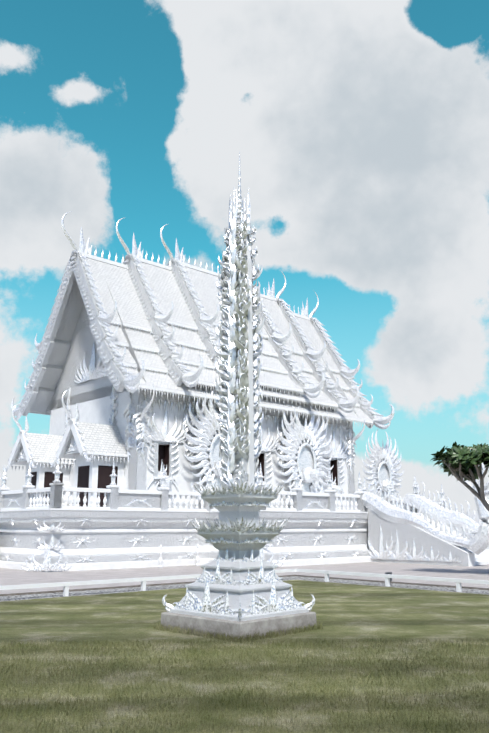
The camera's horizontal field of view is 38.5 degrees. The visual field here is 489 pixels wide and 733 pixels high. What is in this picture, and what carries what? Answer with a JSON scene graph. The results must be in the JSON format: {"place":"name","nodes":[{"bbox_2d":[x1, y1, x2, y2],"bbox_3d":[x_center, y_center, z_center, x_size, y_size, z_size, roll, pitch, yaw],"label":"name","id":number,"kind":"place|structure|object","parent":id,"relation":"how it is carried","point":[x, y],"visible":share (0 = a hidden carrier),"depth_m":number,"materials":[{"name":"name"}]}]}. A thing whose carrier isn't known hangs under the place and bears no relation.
{"place":"outdoors","nodes":[
{"label":"outdoors","id":0,"kind":"place"},
{"bbox_2d":[221,214,256,491],"bbox_3d":[-0.083,-0.493,13.235,0.515,5.790,0.480,-8,-15,31],"label":"shaft","id":1,"kind":"object","parent":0,"point":[249,465],"visible":0.38,"depth_m":12.88,"materials":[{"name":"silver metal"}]},
{"bbox_2d":[0,580,488,732],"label":"lawn","id":2,"kind":"structure","parent":0,"point":[353,612],"depth_m":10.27,"materials":[{"name":"green plant"}]},
{"bbox_2d":[161,611,316,639],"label":"plinth","id":3,"kind":"structure","parent":2,"relation":"on","point":[242,628],"depth_m":11.44,"materials":[{"name":"concrete"}]},
{"bbox_2d":[162,480,314,619],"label":"pedestal ornaments","id":4,"kind":"object","parent":3,"relation":"on","point":[216,606],"visible":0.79,"depth_m":11.94},
{"bbox_2d":[169,493,308,620],"bbox_3d":[-0.098,3.278,12.390,1.720,2.020,1.720,-12,-17,42],"label":"pillar base","id":5,"kind":"object","parent":3,"relation":"on","point":[239,593],"visible":0.67,"depth_m":12.06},
{"bbox_2d":[214,152,263,489],"bbox_3d":[-0.100,-1.041,13.358,0.849,6.727,1.073,-8,-15,31],"label":"ornamental spire","id":6,"kind":"object","parent":5,"relation":"on","point":[233,363],"visible":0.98,"depth_m":13.03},
{"bbox_2d":[0,569,488,595],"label":"rail","id":7,"kind":"object","parent":2,"relation":"on","point":[387,577],"visible":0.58,"depth_m":19.24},
{"bbox_2d":[0,576,488,601],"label":"pebbles","id":8,"kind":"object","parent":2,"relation":"on","point":[133,589],"visible":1,"depth_m":19.55,"materials":[{"name":"grey gravel"}]},
{"bbox_2d":[0,575,488,595],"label":"kerb","id":9,"kind":"structure","parent":2,"relation":"on","point":[40,592],"depth_m":20.40,"materials":[{"name":"concrete"}]},
{"bbox_2d":[0,562,488,593],"bbox_3d":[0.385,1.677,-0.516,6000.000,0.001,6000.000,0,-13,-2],"label":"ground","id":10,"kind":"structure","parent":0,"point":[8,576],"depth_m":26.10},
{"bbox_2d":[158,544,199,567],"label":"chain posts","id":11,"kind":"object","parent":10,"relation":"on","point":[197,559],"visible":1,"depth_m":30.39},
{"bbox_2d":[0,508,488,571],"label":"podium","id":12,"kind":"object","parent":10,"relation":"on","point":[108,532],"visible":0.54,"depth_m":30.92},
{"bbox_2d":[3,390,127,471],"bbox_3d":[-9.653,3.540,37.066,3.162,3.675,9.933,11,-17,-41],"label":"porch ornament","id":13,"kind":"object","parent":12,"relation":"on","point":[71,449],"visible":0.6,"depth_m":35.11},
{"bbox_2d":[8,419,124,506],"bbox_3d":[-9.428,5.394,36.856,2.638,4.463,8.351,11,-17,-41],"label":"porch","id":14,"kind":"object","parent":12,"relation":"on","point":[92,473],"visible":0.58,"depth_m":34.73,"materials":[{"name":"white paint"}]},
{"bbox_2d":[13,421,127,464],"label":"porch roof","id":15,"kind":"structure","parent":14,"relation":"on","point":[103,439],"depth_m":35.38,"materials":[{"name":"white tile"}]},
{"bbox_2d":[49,386,354,509],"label":"walls","id":16,"kind":"structure","parent":12,"relation":"on","point":[139,474],"depth_m":36.80,"materials":[{"name":"white paint"}]},
{"bbox_2d":[30,257,371,420],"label":"roof","id":17,"kind":"structure","parent":16,"relation":"on","point":[164,287],"depth_m":40.99,"materials":[{"name":"tile"}]},
{"bbox_2d":[19,249,374,427],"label":"roof trim","id":18,"kind":"structure","parent":17,"relation":"attached to","point":[83,339],"depth_m":40.23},
{"bbox_2d":[11,211,393,428],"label":"roof ornament","id":19,"kind":"object","parent":16,"relation":"on","point":[189,376],"visible":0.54,"depth_m":41.22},
{"bbox_2d":[64,343,346,505],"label":"wall ornaments","id":20,"kind":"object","parent":16,"relation":"attached to","point":[92,373],"depth_m":38.68},
{"bbox_2d":[124,385,403,508],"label":"ornaments","id":21,"kind":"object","parent":16,"relation":"attached to","point":[307,449],"depth_m":40.53},
{"bbox_2d":[0,457,444,509],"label":"balustrade ornament","id":22,"kind":"object","parent":12,"relation":"on","point":[113,475],"visible":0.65,"depth_m":31.97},
{"bbox_2d":[0,483,446,512],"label":"balustrade","id":23,"kind":"object","parent":12,"relation":"on","point":[117,498],"visible":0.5,"depth_m":31.17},
{"bbox_2d":[2,463,488,571],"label":"terrace ornaments","id":24,"kind":"object","parent":12,"relation":"attached to","point":[476,542],"visible":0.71,"depth_m":32.54},
{"bbox_2d":[0,0,488,511],"label":"sky","id":25,"kind":"structure","parent":0,"point":[359,129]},
{"bbox_2d":[430,441,488,510],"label":"frangipani","id":26,"kind":"object","parent":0,"point":[454,457],"depth_m":25.03,"materials":[{"name":"green plant"}]},
{"bbox_2d":[460,512,488,523],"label":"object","id":27,"kind":"object","parent":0,"point":[471,514],"depth_m":46.74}
]}

